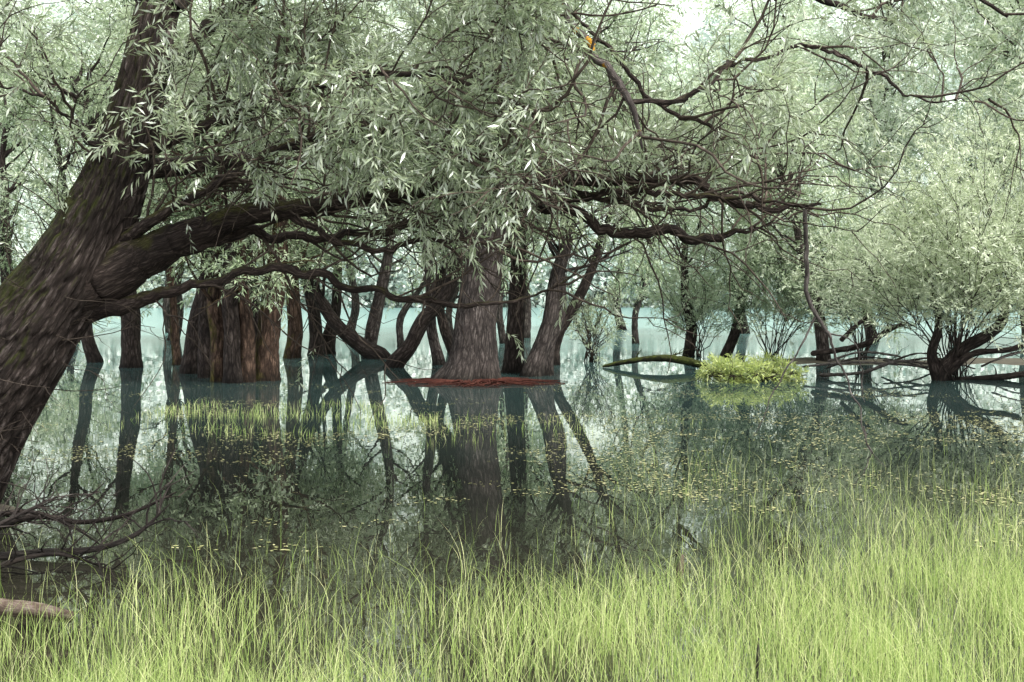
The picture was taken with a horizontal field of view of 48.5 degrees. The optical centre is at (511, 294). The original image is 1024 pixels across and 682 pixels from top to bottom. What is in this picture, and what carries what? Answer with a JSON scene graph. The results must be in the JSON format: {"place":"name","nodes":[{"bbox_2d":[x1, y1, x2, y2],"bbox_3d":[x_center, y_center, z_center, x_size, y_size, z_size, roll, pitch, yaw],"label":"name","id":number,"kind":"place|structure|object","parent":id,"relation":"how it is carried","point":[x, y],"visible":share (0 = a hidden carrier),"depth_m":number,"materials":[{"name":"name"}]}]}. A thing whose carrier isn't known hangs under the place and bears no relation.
{"place":"outdoors","nodes":[
{"label":"outdoors","id":0,"kind":"place"},
{"bbox_2d":[0,307,1023,681],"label":"water","id":1,"kind":"structure","parent":0,"point":[304,499],"depth_m":9.95,"materials":[{"name":"green liquid"}]},
{"bbox_2d":[0,598,73,622],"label":"fallen log","id":2,"kind":"object","parent":1,"relation":"on","point":[33,608],"visible":0.85,"depth_m":5.73,"materials":[{"name":"wood"}]},
{"bbox_2d":[0,486,114,555],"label":"dead branch","id":3,"kind":"object","parent":1,"relation":"in","point":[10,512],"visible":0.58,"depth_m":7.52,"materials":[{"name":"brown wood"}]},
{"bbox_2d":[0,420,130,541],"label":"dead branch","id":4,"kind":"object","parent":1,"relation":"in","point":[19,515],"visible":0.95,"depth_m":7.27,"materials":[{"name":"brown wood"}]},
{"bbox_2d":[0,478,163,592],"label":"dead branch","id":5,"kind":"object","parent":1,"relation":"in","point":[8,563],"visible":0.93,"depth_m":6.83,"materials":[{"name":"brown wood"}]},
{"bbox_2d":[0,243,163,347],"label":"willow bush","id":6,"kind":"object","parent":1,"relation":"on","point":[98,320],"visible":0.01,"depth_m":34.28,"materials":[{"name":"green plant"}]},
{"bbox_2d":[0,472,194,542],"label":"dead branch","id":7,"kind":"object","parent":1,"relation":"in","point":[80,521],"visible":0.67,"depth_m":7.68,"materials":[{"name":"brown wood"}]},
{"bbox_2d":[0,440,209,559],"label":"dead branch","id":8,"kind":"object","parent":1,"relation":"on","point":[20,553],"visible":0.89,"depth_m":7.28,"materials":[{"name":"brown wood"}]},
{"bbox_2d":[103,397,721,446],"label":"reeds","id":9,"kind":"object","parent":1,"relation":"on","point":[309,405],"visible":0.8,"depth_m":15.36,"materials":[{"name":"green plant"}]},
{"bbox_2d":[21,384,1023,550],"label":"floating leaves","id":10,"kind":"object","parent":1,"relation":"on","point":[993,462],"visible":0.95,"depth_m":12.23,"materials":[{"name":"green plant"}]},
{"bbox_2d":[538,270,648,362],"bbox_3d":[2.169,0.606,28.827,2.494,2.492,2.261,0,0,-40],"label":"willow bush","id":11,"kind":"object","parent":1,"relation":"on","point":[586,327],"visible":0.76,"depth_m":28.56,"materials":[{"name":"green plant"}]},
{"bbox_2d":[602,346,707,369],"bbox_3d":[3.492,1.469,25.933,2.834,0.574,0.697,0,0,28],"label":"fallen log","id":12,"kind":"object","parent":1,"relation":"on","point":[687,361],"visible":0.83,"depth_m":25.93,"materials":[{"name":"brown wood"}]},
{"bbox_2d":[675,554,683,583],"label":"withered stem","id":13,"kind":"object","parent":1,"relation":"on","point":[678,567],"visible":0.54,"depth_m":6.69,"materials":[{"name":"plant"}]},
{"bbox_2d":[625,202,798,356],"bbox_3d":[5.415,-0.528,31.226,4.559,4.673,5.450,0,0,0],"label":"willow bush","id":14,"kind":"object","parent":1,"relation":"on","point":[699,305],"visible":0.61,"depth_m":30.96,"materials":[{"name":"green plant"}]},
{"bbox_2d":[756,638,759,680],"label":"withered stem","id":15,"kind":"object","parent":1,"relation":"on","point":[758,661],"visible":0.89,"depth_m":5.00,"materials":[{"name":"brown plant"}]},
{"bbox_2d":[802,347,928,369],"bbox_3d":[7.425,1.408,23.556,2.865,0.725,0.577,0,0,0],"label":"driftwood branch","id":16,"kind":"object","parent":1,"relation":"on","point":[850,362],"visible":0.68,"depth_m":23.49,"materials":[{"name":"brown wood"}]},
{"bbox_2d":[819,359,927,378],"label":"driftwood branch","id":17,"kind":"object","parent":1,"relation":"on","point":[892,362],"visible":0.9,"depth_m":22.80,"materials":[{"name":"brown wood"}]},
{"bbox_2d":[828,342,921,374],"bbox_3d":[7.656,1.268,24.093,1.964,1.022,0.268,0,0,0],"label":"driftwood branch","id":18,"kind":"object","parent":1,"relation":"on","point":[872,352],"visible":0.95,"depth_m":24.04,"materials":[{"name":"brown wood"}]},
{"bbox_2d":[826,348,904,368],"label":"driftwood branch","id":19,"kind":"object","parent":18,"relation":"on","point":[850,359],"visible":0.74,"depth_m":24.18,"materials":[{"name":"brown wood"}]},
{"bbox_2d":[810,311,917,355],"bbox_3d":[7.603,0.794,24.255,2.349,1.093,0.682,0,0,0],"label":"driftwood branch","id":20,"kind":"object","parent":19,"relation":"on","point":[866,343],"visible":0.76,"depth_m":24.36,"materials":[{"name":"brown plant"}]},
{"bbox_2d":[747,43,1023,344],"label":"willow bush","id":21,"kind":"object","parent":1,"relation":"on","point":[935,112],"visible":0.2,"depth_m":37.34,"materials":[{"name":"green plant"}]},
{"bbox_2d":[780,95,1023,380],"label":"willow bush","id":22,"kind":"object","parent":1,"relation":"on","point":[955,272],"visible":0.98,"depth_m":22.00,"materials":[{"name":"green plant"}]},
{"bbox_2d":[839,313,870,341],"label":"driftwood branch","id":23,"kind":"object","parent":22,"relation":"attached to","point":[848,332],"visible":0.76,"depth_m":24.96,"materials":[{"name":"brown wood"}]},
{"bbox_2d":[883,348,927,369],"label":"driftwood branch","id":24,"kind":"object","parent":1,"relation":"on","point":[884,360],"visible":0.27,"depth_m":24.77,"materials":[{"name":"brown wood"}]},
{"bbox_2d":[893,345,952,359],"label":"driftwood branch","id":25,"kind":"object","parent":24,"relation":"on","point":[905,356],"visible":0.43,"depth_m":24.90,"materials":[{"name":"brown wood"}]},
{"bbox_2d":[854,27,1023,316],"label":"willow tree","id":26,"kind":"object","parent":1,"relation":"on","point":[1002,146],"visible":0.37,"depth_m":24.13,"materials":[{"name":"green plant"}]},
{"bbox_2d":[906,355,974,369],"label":"driftwood branch","id":27,"kind":"object","parent":1,"relation":"on","point":[922,358],"visible":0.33,"depth_m":24.87,"materials":[{"name":"brown wood"}]},
{"bbox_2d":[952,365,1023,379],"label":"fallen log","id":28,"kind":"object","parent":1,"relation":"on","point":[1008,376],"visible":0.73,"depth_m":22.43,"materials":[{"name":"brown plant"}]},
{"bbox_2d":[981,350,1023,366],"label":"driftwood branch","id":29,"kind":"object","parent":1,"relation":"on","point":[985,364],"visible":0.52,"depth_m":24.63,"materials":[{"name":"brown plant"}]},
{"bbox_2d":[991,330,1023,361],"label":"driftwood branch","id":30,"kind":"object","parent":1,"relation":"on","point":[1000,358],"visible":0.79,"depth_m":23.32,"materials":[{"name":"brown wood"}]},
{"bbox_2d":[0,438,1023,681],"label":"grass","id":31,"kind":"structure","parent":0,"point":[900,666],"depth_m":5.55,"materials":[{"name":"green plant"}]},
{"bbox_2d":[0,0,1023,510],"bbox_3d":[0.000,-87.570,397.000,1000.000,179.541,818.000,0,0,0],"label":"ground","id":32,"kind":"structure","parent":0,"point":[696,22],"depth_m":293.66,"materials":[{"name":"white"}]},
{"bbox_2d":[0,0,43,199],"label":"willow tree","id":33,"kind":"object","parent":32,"relation":"on","point":[14,20],"visible":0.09,"depth_m":45.11,"materials":[{"name":"green plant"}]},
{"bbox_2d":[0,41,79,282],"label":"willow tree","id":34,"kind":"object","parent":32,"relation":"on","point":[4,211],"visible":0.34,"depth_m":30.36,"materials":[{"name":"green plant"}]},
{"bbox_2d":[0,0,117,214],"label":"willow tree","id":35,"kind":"object","parent":32,"relation":"on","point":[10,166],"visible":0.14,"depth_m":37.52,"materials":[{"name":"green plant"}]},
{"bbox_2d":[0,0,119,362],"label":"willow tree","id":36,"kind":"object","parent":32,"relation":"on","point":[91,350],"visible":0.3,"depth_m":27.86,"materials":[{"name":"green plant"}]},
{"bbox_2d":[0,3,166,367],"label":"willow tree","id":37,"kind":"object","parent":32,"relation":"on","point":[131,354],"visible":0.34,"depth_m":26.46,"materials":[{"name":"green plant"}]},
{"bbox_2d":[9,52,163,342],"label":"willow tree","id":38,"kind":"object","parent":32,"relation":"on","point":[23,229],"visible":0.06,"depth_m":39.42,"materials":[{"name":"green plant"}]},
{"bbox_2d":[53,11,211,364],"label":"willow tree","id":39,"kind":"object","parent":32,"relation":"on","point":[175,344],"visible":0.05,"depth_m":27.26,"materials":[{"name":"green plant"}]},
{"bbox_2d":[20,0,261,339],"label":"willow tree","id":40,"kind":"object","parent":32,"relation":"on","point":[97,21],"visible":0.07,"depth_m":40.40,"materials":[{"name":"green plant"}]},
{"bbox_2d":[58,0,226,332],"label":"willow tree","id":41,"kind":"object","parent":32,"relation":"on","point":[165,303],"visible":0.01,"depth_m":49.64,"materials":[{"name":"plant"}]},
{"bbox_2d":[92,0,291,377],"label":"willow tree","id":42,"kind":"object","parent":32,"relation":"on","point":[203,368],"visible":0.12,"depth_m":22.99,"materials":[{"name":"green plant"}]},
{"bbox_2d":[46,41,344,341],"bbox_3d":[-6.408,-1.516,23.824,5.776,7.432,5.092,0,0,-34],"label":"willow tree","id":43,"kind":"object","parent":32,"relation":"on","point":[255,313],"visible":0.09,"depth_m":23.78,"materials":[{"name":"green plant"}]},
{"bbox_2d":[83,43,323,381],"bbox_3d":[-5.622,-1.572,22.278,4.856,7.544,3.819,0,0,-31],"label":"willow tree","id":44,"kind":"object","parent":32,"relation":"on","point":[214,313],"visible":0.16,"depth_m":22.07,"materials":[{"name":"green plant"}]},
{"bbox_2d":[139,41,282,344],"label":"willow tree","id":45,"kind":"object","parent":32,"relation":"on","point":[167,320],"visible":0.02,"depth_m":38.37,"materials":[{"name":"plant"}]},
{"bbox_2d":[145,79,285,316],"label":"willow tree","id":46,"kind":"object","parent":32,"relation":"on","point":[191,296],"visible":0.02,"depth_m":37.47,"materials":[{"name":"green plant"}]},
{"bbox_2d":[118,0,347,382],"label":"willow tree","id":47,"kind":"object","parent":32,"relation":"on","point":[247,345],"visible":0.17,"depth_m":21.84,"materials":[{"name":"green plant"}]},
{"bbox_2d":[145,0,400,373],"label":"willow tree","id":48,"kind":"object","parent":32,"relation":"on","point":[189,362],"visible":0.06,"depth_m":24.18,"materials":[{"name":"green plant"}]},
{"bbox_2d":[157,0,397,383],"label":"willow tree","id":49,"kind":"object","parent":32,"relation":"on","point":[232,370],"visible":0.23,"depth_m":21.62,"materials":[{"name":"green plant"}]},
{"bbox_2d":[183,0,377,380],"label":"willow tree","id":50,"kind":"object","parent":32,"relation":"on","point":[266,367],"visible":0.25,"depth_m":22.27,"materials":[{"name":"green plant"}]},
{"bbox_2d":[217,109,373,336],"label":"willow tree","id":51,"kind":"object","parent":32,"relation":"on","point":[315,264],"depth_m":38.48,"materials":[{"name":"green plant"}]},
{"bbox_2d":[221,45,370,354],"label":"willow tree","id":52,"kind":"object","parent":32,"relation":"on","point":[312,331],"visible":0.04,"depth_m":31.77,"materials":[{"name":"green plant"}]},
{"bbox_2d":[228,14,390,359],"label":"willow tree","id":53,"kind":"object","parent":32,"relation":"on","point":[351,340],"visible":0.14,"depth_m":30.25,"materials":[{"name":"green plant"}]},
{"bbox_2d":[249,81,413,358],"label":"willow tree","id":54,"kind":"object","parent":32,"relation":"on","point":[295,325],"visible":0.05,"depth_m":30.06,"materials":[{"name":"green plant"}]},
{"bbox_2d":[272,0,436,331],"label":"willow tree","id":55,"kind":"object","parent":32,"relation":"on","point":[355,310],"visible":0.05,"depth_m":48.90,"materials":[{"name":"green plant"}]},
{"bbox_2d":[294,68,415,353],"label":"willow tree","id":56,"kind":"object","parent":32,"relation":"on","point":[336,306],"visible":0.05,"depth_m":32.25,"materials":[{"name":"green plant"}]},
{"bbox_2d":[289,37,442,356],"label":"willow tree","id":57,"kind":"object","parent":32,"relation":"on","point":[373,324],"visible":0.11,"depth_m":30.92,"materials":[{"name":"plant"}]},
{"bbox_2d":[355,1,479,364],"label":"willow tree","id":58,"kind":"object","parent":32,"relation":"on","point":[437,356],"visible":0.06,"depth_m":27.19,"materials":[{"name":"plant"}]},
{"bbox_2d":[350,52,539,346],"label":"willow tree","id":59,"kind":"object","parent":32,"relation":"on","point":[400,322],"visible":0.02,"depth_m":36.48,"materials":[{"name":"green plant"}]},
{"bbox_2d":[375,10,542,355],"bbox_3d":[-1.278,-2.314,28.523,4.833,9.043,4.174,0,0,-15],"label":"willow tree","id":60,"kind":"object","parent":32,"relation":"on","point":[447,336],"visible":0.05,"depth_m":28.61,"materials":[{"name":"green plant"}]},
{"bbox_2d":[380,8,559,367],"bbox_3d":[-0.805,-2.457,27.009,4.873,9.345,4.767,0,0,0],"label":"willow tree","id":61,"kind":"object","parent":32,"relation":"on","point":[404,351],"visible":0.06,"depth_m":26.55,"materials":[{"name":"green plant"}]},
{"bbox_2d":[394,6,547,249],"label":"willow tree","id":62,"kind":"object","parent":32,"relation":"on","point":[434,57],"depth_m":51.09,"materials":[{"name":"green plant"}]},
{"bbox_2d":[410,46,550,334],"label":"willow tree","id":63,"kind":"object","parent":32,"relation":"on","point":[449,316],"visible":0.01,"depth_m":40.30,"materials":[{"name":"plant"}]},
{"bbox_2d":[0,0,1019,307],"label":"distant wood","id":64,"kind":"object","parent":32,"relation":"on","point":[400,278],"visible":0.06,"depth_m":147.40,"materials":[{"name":"green plant"}]},
{"bbox_2d":[0,0,1023,503],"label":"willow tree","id":65,"kind":"object","parent":32,"relation":"on","point":[96,252],"visible":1,"depth_m":8.64,"materials":[{"name":"green plant"}]},
{"bbox_2d":[404,0,634,337],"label":"willow tree","id":66,"kind":"object","parent":32,"relation":"on","point":[527,326],"visible":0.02,"depth_m":43.91,"materials":[{"name":"plant"}]},
{"bbox_2d":[435,2,611,372],"bbox_3d":[0.228,-2.169,24.506,3.950,8.745,4.831,0,0,0],"label":"willow tree","id":67,"kind":"object","parent":32,"relation":"on","point":[512,363],"visible":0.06,"depth_m":24.42,"materials":[{"name":"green plant"}]},
{"bbox_2d":[373,0,705,387],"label":"willow tree","id":68,"kind":"object","parent":32,"relation":"on","point":[477,364],"visible":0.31,"depth_m":21.82,"materials":[{"name":"plant"}]},
{"bbox_2d":[497,57,597,343],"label":"willow tree","id":69,"kind":"object","parent":32,"relation":"on","point":[500,328],"visible":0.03,"depth_m":38.95,"materials":[{"name":"brown plant"}]},
{"bbox_2d":[445,0,680,376],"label":"willow tree","id":70,"kind":"object","parent":32,"relation":"on","point":[534,364],"visible":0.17,"depth_m":23.49,"materials":[{"name":"green plant"}]},
{"bbox_2d":[465,0,666,375],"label":"willow tree","id":71,"kind":"object","parent":32,"relation":"on","point":[549,369],"visible":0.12,"depth_m":23.76,"materials":[{"name":"green plant"}]},
{"bbox_2d":[539,8,717,364],"bbox_3d":[2.393,-2.463,26.908,4.692,9.334,4.694,0,0,0],"label":"willow tree","id":72,"kind":"object","parent":32,"relation":"on","point":[582,290],"visible":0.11,"depth_m":27.19,"materials":[{"name":"green plant"}]},
{"bbox_2d":[571,0,712,329],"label":"willow tree","id":73,"kind":"object","parent":32,"relation":"on","point":[649,16],"visible":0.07,"depth_m":53.46,"materials":[{"name":"green plant"}]},
{"bbox_2d":[579,26,724,343],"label":"willow tree","id":74,"kind":"object","parent":32,"relation":"on","point":[637,306],"visible":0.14,"depth_m":38.72,"materials":[{"name":"green plant"}]},
{"bbox_2d":[616,45,771,356],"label":"willow tree","id":75,"kind":"object","parent":32,"relation":"on","point":[689,345],"visible":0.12,"depth_m":31.00,"materials":[{"name":"green plant"}]},
{"bbox_2d":[635,0,855,333],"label":"willow tree","id":76,"kind":"object","parent":32,"relation":"on","point":[788,10],"visible":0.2,"depth_m":48.54,"materials":[{"name":"green plant"}]},
{"bbox_2d":[694,348,809,383],"bbox_3d":[4.742,1.552,22.453,2.340,0.975,2.100,0,0,0],"label":"waterside plant","id":77,"kind":"object","parent":32,"relation":"on","point":[735,369],"visible":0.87,"depth_m":22.12,"materials":[{"name":"green plant"}]},
{"bbox_2d":[654,206,888,357],"bbox_3d":[6.931,-0.534,30.141,6.582,4.683,5.451,0,0,29],"label":"willow bush","id":78,"kind":"object","parent":32,"relation":"on","point":[777,295],"visible":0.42,"depth_m":29.64,"materials":[{"name":"green plant"}]},
{"bbox_2d":[681,32,866,357],"bbox_3d":[6.701,-2.495,30.222,5.182,9.407,4.810,0,0,28],"label":"willow tree","id":79,"kind":"object","parent":32,"relation":"on","point":[731,341],"visible":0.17,"depth_m":30.05,"materials":[{"name":"green plant"}]},
{"bbox_2d":[685,33,880,360],"bbox_3d":[7.115,-2.231,28.384,4.384,8.868,4.629,0,0,-24],"label":"willow tree","id":80,"kind":"object","parent":32,"relation":"on","point":[822,339],"visible":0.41,"depth_m":28.50,"materials":[{"name":"green plant"}]},
{"bbox_2d":[744,163,958,359],"bbox_3d":[8.915,-0.753,28.457,5.323,5.124,6.716,0,0,25],"label":"willow bush","id":81,"kind":"object","parent":32,"relation":"on","point":[840,298],"visible":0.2,"depth_m":28.23,"materials":[{"name":"green plant"}]},
{"bbox_2d":[782,0,995,341],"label":"willow tree","id":82,"kind":"object","parent":32,"relation":"on","point":[840,40],"visible":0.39,"depth_m":40.70,"materials":[{"name":"green plant"}]},
{"bbox_2d":[850,0,1023,202],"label":"willow tree","id":83,"kind":"object","parent":32,"relation":"on","point":[1015,22],"visible":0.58,"depth_m":36.24,"materials":[{"name":"green plant"}]},
{"bbox_2d":[908,0,1023,337],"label":"willow tree","id":84,"kind":"object","parent":32,"relation":"on","point":[956,120],"visible":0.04,"depth_m":44.05,"materials":[{"name":"green plant"}]}
]}

